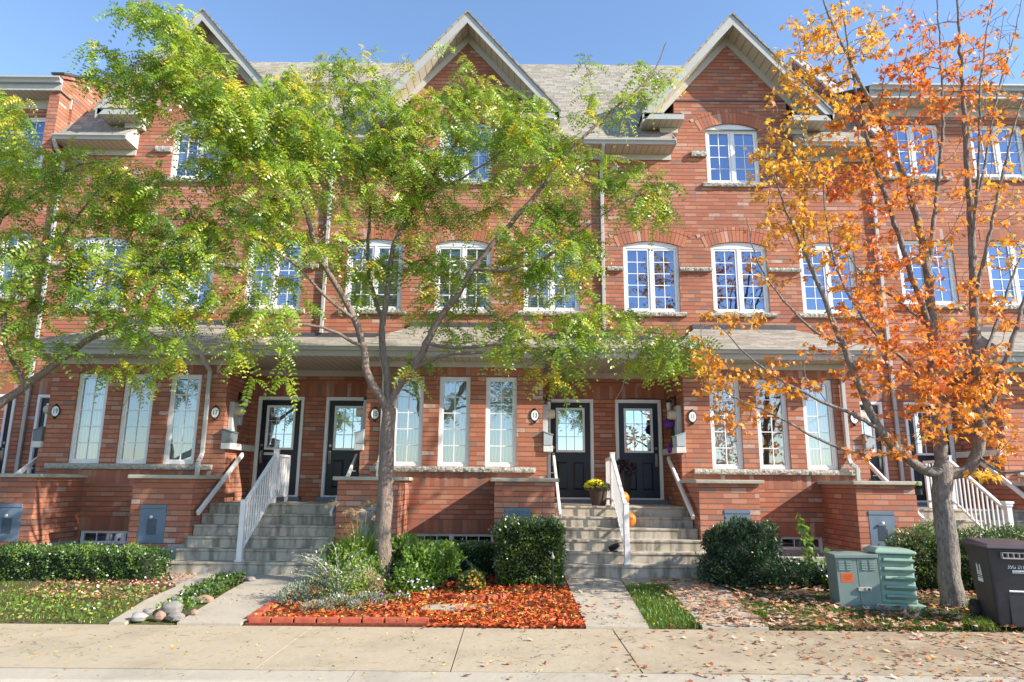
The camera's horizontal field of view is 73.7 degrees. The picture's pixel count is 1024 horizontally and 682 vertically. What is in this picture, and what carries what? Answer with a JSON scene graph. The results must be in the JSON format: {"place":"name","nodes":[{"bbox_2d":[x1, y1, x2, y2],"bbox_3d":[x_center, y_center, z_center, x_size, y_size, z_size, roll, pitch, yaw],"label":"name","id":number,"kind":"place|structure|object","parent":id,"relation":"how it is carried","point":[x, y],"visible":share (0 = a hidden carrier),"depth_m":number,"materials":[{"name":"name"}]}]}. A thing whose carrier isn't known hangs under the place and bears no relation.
{"place":"outdoors","nodes":[
{"label":"outdoors","id":0,"kind":"place"},
{"bbox_2d":[0,579,153,622],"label":"grass","id":1,"kind":"structure","parent":0,"point":[20,598],"depth_m":8.75,"materials":[{"name":"plant"}]},
{"bbox_2d":[109,574,221,624],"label":"path","id":2,"kind":"structure","parent":0,"point":[126,616],"depth_m":9.08,"materials":[{"name":"concrete"}]},
{"bbox_2d":[177,575,315,625],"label":"path","id":3,"kind":"structure","parent":0,"point":[228,611],"depth_m":8.90,"materials":[{"name":"concrete"}]},
{"bbox_2d":[321,498,425,587],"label":"ornamental grass","id":4,"kind":"object","parent":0,"point":[371,550],"depth_m":10.15,"materials":[{"name":"plant"}]},
{"bbox_2d":[0,624,1023,676],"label":"sidewalk","id":5,"kind":"structure","parent":0,"point":[388,655],"depth_m":6.80,"materials":[{"name":"concrete"}]},
{"bbox_2d":[0,618,1023,681],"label":"fallen leaves","id":6,"kind":"object","parent":5,"relation":"on","point":[870,658],"depth_m":6.78,"materials":[{"name":"plant"}]},
{"bbox_2d":[0,576,1023,634],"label":"ground","id":7,"kind":"structure","parent":0,"point":[788,626],"depth_m":8.69,"materials":[{"name":"plant"}]},
{"bbox_2d":[0,75,108,473],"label":"townhouse","id":8,"kind":"structure","parent":7,"relation":"on","point":[36,89],"depth_m":15.68,"materials":[{"name":"red brick"}]},
{"bbox_2d":[0,394,16,472],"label":"door","id":9,"kind":"structure","parent":8,"relation":"in","point":[7,412],"depth_m":14.70,"materials":[{"name":"white plastic"}]},
{"bbox_2d":[0,233,30,300],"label":"window","id":10,"kind":"structure","parent":8,"relation":"in","point":[14,242],"depth_m":15.60,"materials":[{"name":"white glass"}]},
{"bbox_2d":[0,117,45,172],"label":"window","id":11,"kind":"structure","parent":8,"relation":"in","point":[41,121],"depth_m":16.24,"materials":[{"name":"white plastic"}]},
{"bbox_2d":[41,53,150,159],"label":"fire wall","id":12,"kind":"structure","parent":8,"relation":"on","point":[57,115],"depth_m":16.00,"materials":[{"name":"red brick"}]},
{"bbox_2d":[0,586,133,618],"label":"fallen leaflets","id":13,"kind":"object","parent":7,"relation":"on","point":[67,600],"visible":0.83,"depth_m":8.72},
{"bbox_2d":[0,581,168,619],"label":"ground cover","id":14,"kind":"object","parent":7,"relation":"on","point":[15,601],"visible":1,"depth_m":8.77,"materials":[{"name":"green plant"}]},
{"bbox_2d":[0,538,176,582],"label":"hedge","id":15,"kind":"object","parent":7,"relation":"on","point":[20,560],"visible":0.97,"depth_m":10.38,"materials":[{"name":"green plant"}]},
{"bbox_2d":[17,573,196,598],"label":"fallen leaves","id":16,"kind":"object","parent":7,"relation":"on","point":[129,584],"visible":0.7,"depth_m":9.84,"materials":[{"name":"brown plant"}]},
{"bbox_2d":[0,87,236,409],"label":"honey locust","id":17,"kind":"object","parent":7,"relation":"on","point":[139,193],"visible":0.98,"depth_m":10.11,"materials":[{"name":"green plant"}]},
{"bbox_2d":[161,601,182,614],"bbox_3d":[-4.144,3.260,8.307,0.239,0.194,0.192,1,-12,0],"label":"stone","id":18,"kind":"object","parent":7,"relation":"on","point":[171,606],"visible":0.79,"depth_m":8.25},
{"bbox_2d":[155,591,212,608],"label":"ground cover","id":19,"kind":"object","parent":7,"relation":"on","point":[193,602],"visible":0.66,"depth_m":8.74,"materials":[{"name":"green plant"}]},
{"bbox_2d":[0,7,372,556],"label":"townhouse","id":20,"kind":"structure","parent":7,"relation":"on","point":[108,467],"depth_m":13.61,"materials":[{"name":"red brick"}]},
{"bbox_2d":[27,394,49,473],"bbox_3d":[-9.795,2.210,14.650,0.990,2.115,0.095,0,-12,0],"label":"door","id":21,"kind":"structure","parent":20,"relation":"in","point":[43,400],"depth_m":14.74,"materials":[{"name":"white plastic"}]},
{"bbox_2d":[68,374,108,462],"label":"window","id":22,"kind":"structure","parent":20,"relation":"in","point":[89,418],"depth_m":13.54,"materials":[{"name":"glass"}]},
{"bbox_2d":[56,222,136,311],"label":"window","id":23,"kind":"structure","parent":20,"relation":"in","point":[92,239],"depth_m":15.59,"materials":[{"name":"white glass"}]},
{"bbox_2d":[80,531,127,543],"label":"window","id":24,"kind":"structure","parent":20,"relation":"in","point":[123,538],"depth_m":13.01,"materials":[{"name":"white plastic"}]},
{"bbox_2d":[116,374,155,463],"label":"window","id":25,"kind":"structure","parent":20,"relation":"in","point":[135,421],"depth_m":13.52,"materials":[{"name":"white glass"}]},
{"bbox_2d":[163,374,201,463],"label":"window","id":26,"kind":"structure","parent":20,"relation":"in","point":[180,441],"depth_m":13.55,"materials":[{"name":"glass"}]},
{"bbox_2d":[146,222,230,312],"bbox_3d":[-7.366,-1.668,15.504,1.909,2.128,0.301,0,-12,0],"label":"window","id":27,"kind":"structure","parent":20,"relation":"in","point":[199,293],"depth_m":15.52,"materials":[{"name":"white plastic"}]},
{"bbox_2d":[162,107,233,182],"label":"window","id":28,"kind":"structure","parent":20,"relation":"in","point":[180,158],"depth_m":16.17,"materials":[{"name":"white plastic"}]},
{"bbox_2d":[196,453,243,514],"bbox_3d":[-5.453,2.627,12.758,0.110,1.136,1.808,1,-12,0],"label":"wall handrail","id":29,"kind":"object","parent":20,"relation":"attached to","point":[203,505],"depth_m":12.61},
{"bbox_2d":[221,428,238,442],"bbox_3d":[-5.551,1.868,13.449,0.200,0.281,0.380,1,-12,0],"label":"letter box","id":30,"kind":"object","parent":20,"relation":"on","point":[229,436],"visible":0.9,"depth_m":13.28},
{"bbox_2d":[227,402,244,431],"bbox_3d":[-5.525,1.651,13.749,0.255,0.820,0.380,1,-12,0],"label":"electric meter","id":31,"kind":"object","parent":20,"relation":"attached to","point":[235,418],"visible":0.77,"depth_m":13.65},
{"bbox_2d":[246,396,304,500],"bbox_3d":[-5.005,2.286,14.605,1.110,2.200,0.230,0,-12,0],"label":"door","id":32,"kind":"structure","parent":20,"relation":"in","point":[280,427],"depth_m":14.69,"materials":[{"name":"black wood"}]},
{"bbox_2d":[236,224,318,312],"bbox_3d":[-5.366,-1.651,15.504,1.909,2.128,0.301,0,-12,0],"label":"window","id":33,"kind":"structure","parent":20,"relation":"in","point":[282,298],"depth_m":15.52,"materials":[{"name":"glass"}]},
{"bbox_2d":[178,570,247,598],"bbox_3d":[-4.233,3.474,9.760,0.576,0.228,1.516,1,-12,0],"label":"ground cover","id":34,"kind":"object","parent":7,"relation":"on","point":[224,581],"visible":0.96,"depth_m":9.57,"materials":[{"name":"green plant"}]},
{"bbox_2d":[162,500,335,575],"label":"entrance steps","id":35,"kind":"structure","parent":7,"relation":"on","point":[282,531],"depth_m":11.50,"materials":[{"name":"concrete"}]},
{"bbox_2d":[234,449,290,561],"bbox_3d":[-4.395,2.861,12.217,0.120,1.846,2.220,1,-12,0],"label":"stair railing","id":36,"kind":"object","parent":35,"relation":"on","point":[277,458],"visible":0.99,"depth_m":12.03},
{"bbox_2d":[324,534,495,576],"bbox_3d":[-1.589,3.545,11.206,2.991,0.674,0.895,1,-12,0],"label":"hedge","id":37,"kind":"object","parent":7,"relation":"on","point":[479,555],"visible":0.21,"depth_m":10.97,"materials":[{"name":"green plant"}]},
{"bbox_2d":[244,577,584,628],"bbox_3d":[-1.121,3.556,9.456,3.940,0.196,3.240,1,-12,0],"label":"garden bed","id":38,"kind":"object","parent":7,"relation":"on","point":[339,624],"visible":0.3,"depth_m":8.42,"materials":[{"name":"plant"}]},
{"bbox_2d":[274,575,329,607],"bbox_3d":[-2.744,3.311,8.937,0.782,0.498,0.509,10,-15,-38],"label":"silver lavender","id":39,"kind":"object","parent":38,"relation":"on","point":[305,596],"visible":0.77,"depth_m":8.89,"materials":[{"name":"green plant"}]},
{"bbox_2d":[289,524,393,609],"bbox_3d":[-2.161,2.977,9.124,1.577,1.068,1.045,-2,-12,12],"label":"russian sage","id":40,"kind":"object","parent":38,"relation":"on","point":[335,583],"visible":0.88,"depth_m":9.03,"materials":[{"name":"plant"}]},
{"bbox_2d":[297,591,388,613],"bbox_3d":[-2.134,3.322,8.630,1.138,0.310,0.509,5,-13,-22],"label":"creeping thyme","id":41,"kind":"object","parent":38,"relation":"on","point":[329,607],"visible":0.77,"depth_m":8.59,"materials":[{"name":"plant"}]},
{"bbox_2d":[328,538,386,591],"bbox_3d":[-2.236,3.364,10.116,0.825,0.865,1.146,9,-14,-35],"label":"dark perennial","id":42,"kind":"object","parent":38,"relation":"on","point":[330,554],"visible":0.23,"depth_m":9.89,"materials":[{"name":"green plant"}]},
{"bbox_2d":[349,563,385,593],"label":"russet shrub","id":43,"kind":"object","parent":38,"relation":"on","point":[376,582],"visible":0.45,"depth_m":9.43,"materials":[{"name":"plant"}]},
{"bbox_2d":[356,589,411,604],"bbox_3d":[-1.731,3.423,9.017,0.841,0.285,0.498,5,-12,-20],"label":"aster mound","id":44,"kind":"object","parent":38,"relation":"on","point":[389,596],"visible":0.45,"depth_m":9.01,"materials":[{"name":"green plant"}]},
{"bbox_2d":[64,0,725,588],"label":"honey locust","id":45,"kind":"object","parent":38,"relation":"on","point":[252,130],"visible":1,"depth_m":10.50,"materials":[{"name":"green plant"}]},
{"bbox_2d":[255,586,580,621],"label":"fallen leaflets","id":46,"kind":"object","parent":38,"relation":"on","point":[443,603],"visible":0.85,"depth_m":8.59,"materials":[{"name":"plant"}]},
{"bbox_2d":[383,532,467,594],"bbox_3d":[-1.439,3.299,10.065,1.302,0.966,1.260,-8,-14,36],"label":"flowering perennial","id":47,"kind":"object","parent":38,"relation":"on","point":[422,563],"visible":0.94,"depth_m":9.91,"materials":[{"name":"green plant"}]},
{"bbox_2d":[262,573,589,628],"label":"mulch chips","id":48,"kind":"object","parent":38,"relation":"on","point":[551,611],"visible":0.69,"depth_m":8.55,"materials":[{"name":"wood"}]},
{"bbox_2d":[419,603,490,610],"bbox_3d":[-0.698,3.421,8.726,0.984,0.075,0.319,1,-12,-3],"label":"flagstone","id":49,"kind":"object","parent":38,"relation":"on","point":[437,606],"visible":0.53,"depth_m":8.65,"materials":[{"name":"stone"}]},
{"bbox_2d":[456,566,487,592],"bbox_3d":[-0.595,3.483,9.817,0.445,0.472,0.426,-10,-16,42],"label":"gold chrysanthemum","id":50,"kind":"object","parent":38,"relation":"on","point":[477,583],"visible":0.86,"depth_m":9.74,"materials":[{"name":"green plant"}]},
{"bbox_2d":[488,512,568,586],"bbox_3d":[0.256,3.275,10.731,1.268,1.143,1.387,1,-12,0],"label":"hedge","id":51,"kind":"object","parent":38,"relation":"on","point":[526,547],"visible":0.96,"depth_m":10.24,"materials":[{"name":"green plant"}]},
{"bbox_2d":[291,9,616,549],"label":"townhouse","id":52,"kind":"structure","parent":7,"relation":"on","point":[473,457],"depth_m":14.59,"materials":[{"name":"red brick"}]},
{"bbox_2d":[316,397,363,500],"bbox_3d":[-3.535,2.299,14.605,1.110,2.200,0.230,0,-12,0],"label":"door","id":53,"kind":"structure","parent":52,"relation":"in","point":[341,420],"depth_m":14.67,"materials":[{"name":"black wood"}]},
{"bbox_2d":[336,224,417,313],"bbox_3d":[-3.106,-1.631,15.504,1.909,2.128,0.301,0,-12,0],"label":"window","id":54,"kind":"structure","parent":52,"relation":"in","point":[379,246],"depth_m":15.58,"materials":[{"name":"glass"}]},
{"bbox_2d":[394,376,423,465],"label":"window","id":55,"kind":"structure","parent":52,"relation":"in","point":[409,412],"depth_m":13.54,"materials":[{"name":"glass"}]},
{"bbox_2d":[412,533,492,546],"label":"window","id":56,"kind":"structure","parent":52,"relation":"in","point":[451,536],"depth_m":13.02,"materials":[{"name":"white plastic"}]},
{"bbox_2d":[438,377,470,466],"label":"window","id":57,"kind":"structure","parent":52,"relation":"in","point":[454,405],"depth_m":13.55,"materials":[{"name":"glass"}]},
{"bbox_2d":[423,224,505,314],"bbox_3d":[-1.106,-1.614,15.504,1.909,2.128,0.301,0,-12,0],"label":"window","id":58,"kind":"structure","parent":52,"relation":"in","point":[458,250],"depth_m":15.59,"materials":[{"name":"glass"}]},
{"bbox_2d":[426,108,502,184],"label":"window","id":59,"kind":"structure","parent":52,"relation":"in","point":[479,159],"depth_m":16.16,"materials":[{"name":"white plastic"}]},
{"bbox_2d":[485,377,516,466],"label":"window","id":60,"kind":"structure","parent":52,"relation":"in","point":[501,407],"depth_m":13.55,"materials":[{"name":"glass"}]},
{"bbox_2d":[543,404,554,431],"bbox_3d":[0.735,1.706,13.749,0.255,0.820,0.380,1,-12,0],"label":"electric meter","id":61,"kind":"object","parent":52,"relation":"attached to","point":[548,414],"visible":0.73,"depth_m":13.62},
{"bbox_2d":[511,226,592,315],"bbox_3d":[0.894,-1.596,15.504,1.909,2.128,0.301,0,-12,0],"label":"window","id":62,"kind":"structure","parent":52,"relation":"in","point":[531,308],"depth_m":15.49,"materials":[{"name":"glass"}]},
{"bbox_2d":[551,455,561,517],"bbox_3d":[0.807,2.682,12.758,0.110,1.136,1.808,1,-12,0],"label":"wall handrail","id":63,"kind":"object","parent":52,"relation":"attached to","point":[557,490],"depth_m":12.50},
{"bbox_2d":[547,399,593,502],"bbox_3d":[1.255,2.340,14.605,1.110,2.200,0.230,0,-12,0],"label":"door","id":64,"kind":"structure","parent":52,"relation":"in","point":[573,431],"depth_m":14.65,"materials":[{"name":"black plastic"}]},
{"bbox_2d":[555,503,707,577],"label":"entrance steps","id":65,"kind":"structure","parent":7,"relation":"on","point":[664,541],"depth_m":11.51,"materials":[{"name":"concrete"}]},
{"bbox_2d":[584,479,609,504],"bbox_3d":[1.631,2.861,12.930,0.561,0.485,0.561,1,-12,0],"label":"potted chrysanthemum","id":66,"kind":"object","parent":65,"relation":"on","point":[598,495],"visible":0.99,"depth_m":12.80,"materials":[{"name":"plant"}]},
{"bbox_2d":[605,452,631,564],"bbox_3d":[1.865,2.915,12.217,0.120,1.846,2.220,1,-12,0],"label":"stair railing","id":67,"kind":"object","parent":65,"relation":"on","point":[616,497],"visible":1,"depth_m":11.88,"materials":[{"name":"wood"}]},
{"bbox_2d":[615,458,636,503],"bbox_3d":[2.276,2.878,14.064,0.636,0.919,0.616,1,-12,0],"label":"tall planter","id":68,"kind":"object","parent":65,"relation":"on","point":[625,478],"visible":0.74,"depth_m":13.96,"materials":[{"name":"stone"}]},
{"bbox_2d":[622,581,701,628],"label":"grass","id":69,"kind":"structure","parent":7,"relation":"on","point":[647,592],"depth_m":8.80,"materials":[{"name":"plant"}]},
{"bbox_2d":[693,514,787,590],"bbox_3d":[3.536,3.296,10.534,1.504,1.257,1.092,1,-12,0],"label":"yew bush","id":70,"kind":"object","parent":7,"relation":"on","point":[741,554],"visible":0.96,"depth_m":10.35,"materials":[{"name":"plant"}]},
{"bbox_2d":[582,12,921,568],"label":"townhouse","id":71,"kind":"structure","parent":7,"relation":"on","point":[700,137],"depth_m":15.31,"materials":[{"name":"red brick"}]},
{"bbox_2d":[615,400,667,503],"bbox_3d":[2.725,2.353,14.605,1.110,2.200,0.230,0,-12,0],"label":"door","id":72,"kind":"structure","parent":71,"relation":"in","point":[638,423],"depth_m":14.67,"materials":[{"name":"black wood"}]},
{"bbox_2d":[609,226,691,316],"bbox_3d":[3.154,-1.577,15.504,1.909,2.128,0.301,0,-12,0],"label":"window","id":73,"kind":"structure","parent":71,"relation":"in","point":[651,278],"depth_m":15.57,"materials":[{"name":"glass"}]},
{"bbox_2d":[667,406,681,434],"bbox_3d":[3.256,1.728,13.749,0.255,0.820,0.380,1,-12,0],"label":"electric meter","id":74,"kind":"object","parent":71,"relation":"attached to","point":[675,414],"visible":0.78,"depth_m":13.63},
{"bbox_2d":[667,456,694,519],"bbox_3d":[3.167,2.703,12.758,0.110,1.136,1.808,1,-12,0],"label":"wall handrail","id":75,"kind":"object","parent":71,"relation":"attached to","point":[684,496],"depth_m":12.60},
{"bbox_2d":[709,379,743,468],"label":"window","id":76,"kind":"structure","parent":71,"relation":"in","point":[727,452],"depth_m":13.51,"materials":[{"name":"glass"}]},
{"bbox_2d":[690,110,770,187],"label":"window","id":77,"kind":"structure","parent":71,"relation":"in","point":[727,166],"depth_m":16.18,"materials":[{"name":"white plastic"}]},
{"bbox_2d":[696,227,777,317],"bbox_3d":[5.154,-1.559,15.504,1.909,2.128,0.301,0,-12,0],"label":"window","id":78,"kind":"structure","parent":71,"relation":"in","point":[731,292],"depth_m":15.58,"materials":[{"name":"glass"}]},
{"bbox_2d":[755,379,790,468],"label":"window","id":79,"kind":"structure","parent":71,"relation":"in","point":[774,452],"depth_m":13.52,"materials":[{"name":"glass"}]},
{"bbox_2d":[776,537,822,549],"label":"window","id":80,"kind":"structure","parent":71,"relation":"in","point":[819,538],"depth_m":13.00,"materials":[{"name":"white plastic"}]},
{"bbox_2d":[801,380,837,469],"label":"window","id":81,"kind":"structure","parent":71,"relation":"in","point":[818,417],"depth_m":13.52,"materials":[{"name":"glass"}]},
{"bbox_2d":[784,228,866,317],"bbox_3d":[7.154,-1.542,15.504,1.909,2.128,0.301,0,-12,0],"label":"window","id":82,"kind":"structure","parent":71,"relation":"in","point":[813,305],"depth_m":15.55,"materials":[{"name":"glass"}]},
{"bbox_2d":[860,402,888,480],"bbox_3d":[7.515,2.359,14.640,0.990,2.115,0.116,0,-12,0],"label":"door","id":83,"kind":"structure","parent":71,"relation":"in","point":[881,464],"depth_m":14.66,"materials":[{"name":"white plastic"}]},
{"bbox_2d":[756,553,822,590],"bbox_3d":[4.207,3.573,10.426,1.228,0.631,0.766,5,-12,-20],"label":"yew","id":84,"kind":"object","parent":7,"relation":"on","point":[800,573],"visible":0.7,"depth_m":10.27,"materials":[{"name":"plant"}]},
{"bbox_2d":[791,514,830,570],"bbox_3d":[4.734,3.353,10.784,0.642,1.267,0.399,1,-12,0],"label":"leafy sapling","id":85,"kind":"object","parent":7,"relation":"on","point":[802,527],"visible":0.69,"depth_m":10.78,"materials":[{"name":"green plant"}]},
{"bbox_2d":[814,560,828,589],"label":"evergreen shrub","id":86,"kind":"object","parent":7,"relation":"on","point":[823,579],"visible":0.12,"depth_m":10.25,"materials":[{"name":"green plant"}]},
{"bbox_2d":[651,576,1017,627],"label":"fallen leaves","id":87,"kind":"object","parent":7,"relation":"on","point":[813,601],"visible":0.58,"depth_m":8.70,"materials":[{"name":"brown plant"}]},
{"bbox_2d":[823,551,881,608],"bbox_3d":[4.600,3.243,9.213,0.555,0.740,0.483,-2,-12,7],"label":"utility cabinet","id":88,"kind":"object","parent":7,"relation":"on","point":[853,577],"visible":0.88,"depth_m":9.03,"materials":[{"name":"metal"}]},
{"bbox_2d":[684,0,1023,609],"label":"maple tree","id":89,"kind":"object","parent":7,"relation":"on","point":[943,472],"visible":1,"depth_m":9.68,"materials":[{"name":"orange plant"}]},
{"bbox_2d":[731,599,1023,630],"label":"grass","id":90,"kind":"structure","parent":7,"relation":"on","point":[911,626],"depth_m":8.45,"materials":[{"name":"plant"}]},
{"bbox_2d":[862,545,926,610],"bbox_3d":[5.102,3.208,9.205,0.620,0.835,0.551,0,-12,6],"label":"utility pedestal","id":91,"kind":"object","parent":7,"relation":"on","point":[897,578],"visible":0.77,"depth_m":8.99,"materials":[{"name":"green plastic"}]},
{"bbox_2d":[873,518,971,591],"bbox_3d":[6.224,3.359,10.460,1.735,1.265,1.133,1,-12,0],"label":"shrub","id":92,"kind":"object","parent":7,"relation":"on","point":[924,548],"visible":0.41,"depth_m":10.23,"materials":[{"name":"green plant"}]},
{"bbox_2d":[826,83,1023,509],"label":"townhouse","id":93,"kind":"structure","parent":7,"relation":"on","point":[959,450],"depth_m":15.60,"materials":[{"name":"red brick"}]},
{"bbox_2d":[790,56,887,166],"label":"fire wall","id":94,"kind":"structure","parent":93,"relation":"on","point":[797,65],"depth_m":18.07,"materials":[{"name":"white brick"}]},
{"bbox_2d":[884,125,950,180],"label":"window","id":95,"kind":"structure","parent":93,"relation":"in","point":[903,137],"depth_m":16.18,"materials":[{"name":"white plastic"}]},
{"bbox_2d":[897,241,967,308],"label":"window","id":96,"kind":"structure","parent":93,"relation":"in","point":[942,298],"depth_m":15.57,"materials":[{"name":"glass"}]},
{"bbox_2d":[903,402,967,505],"bbox_3d":[8.984,2.408,14.605,1.110,2.200,0.230,0,-12,0],"label":"door","id":97,"kind":"structure","parent":93,"relation":"in","point":[926,452],"depth_m":14.67,"materials":[{"name":"black wood"}]},
{"bbox_2d":[969,126,1023,180],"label":"window","id":98,"kind":"structure","parent":93,"relation":"in","point":[1000,149],"depth_m":16.18,"materials":[{"name":"white plastic"}]},
{"bbox_2d":[980,462,1023,498],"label":"wall handrail","id":99,"kind":"object","parent":93,"relation":"attached to","point":[1013,487],"depth_m":12.91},
{"bbox_2d":[984,242,1023,309],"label":"window","id":100,"kind":"structure","parent":93,"relation":"in","point":[996,282],"depth_m":15.59,"materials":[{"name":"glass"}]},
{"bbox_2d":[917,506,1023,537],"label":"entrance steps","id":101,"kind":"structure","parent":7,"relation":"on","point":[961,517],"depth_m":12.42,"materials":[{"name":"concrete"}]},
{"bbox_2d":[923,455,1014,535],"bbox_3d":[8.124,2.969,12.212,0.140,1.846,2.230,1,-12,0],"label":"stair railing","id":102,"kind":"object","parent":101,"relation":"on","point":[1006,507],"visible":0.52,"depth_m":11.93,"materials":[{"name":"white plastic"}]},
{"bbox_2d":[958,614,996,630],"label":"grass tuft","id":103,"kind":"object","parent":7,"relation":"on","point":[984,622],"visible":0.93,"depth_m":7.96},
{"bbox_2d":[957,522,1023,589],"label":"shrub","id":104,"kind":"object","parent":7,"relation":"on","point":[1009,533],"visible":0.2,"depth_m":10.16,"materials":[{"name":"green plant"}]},
{"bbox_2d":[961,537,1023,627],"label":"wheeled bin","id":105,"kind":"object","parent":7,"relation":"on","point":[997,567],"visible":1,"depth_m":8.03,"materials":[{"name":"plastic"}]},
{"bbox_2d":[0,0,1023,90],"label":"sky","id":106,"kind":"structure","parent":0,"point":[36,36],"materials":[{"name":"blue"}]},
{"bbox_2d":[565,577,648,629],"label":"path","id":107,"kind":"structure","parent":0,"point":[605,599],"depth_m":8.97,"materials":[{"name":"concrete"}]},
{"bbox_2d":[569,576,769,622],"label":"fallen leaves","id":108,"kind":"object","parent":107,"relation":"on","point":[596,609],"visible":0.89,"depth_m":9.10,"materials":[{"name":"brown plant"}]},
{"bbox_2d":[662,578,768,630],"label":"path","id":109,"kind":"structure","parent":0,"point":[726,626],"depth_m":8.78,"materials":[{"name":"concrete"}]},
{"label":"road","id":110,"kind":"structure","parent":0,"visible":0},
{"bbox_2d":[0,573,1021,681],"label":"fallen leaflets","id":111,"kind":"object","parent":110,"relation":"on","point":[172,646],"visible":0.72,"depth_m":7.20,"materials":[{"name":"plant"}]},
{"bbox_2d":[0,668,1023,681],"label":"kerb","id":112,"kind":"structure","parent":110,"relation":"on","point":[49,674],"depth_m":5.86,"materials":[{"name":"concrete"}]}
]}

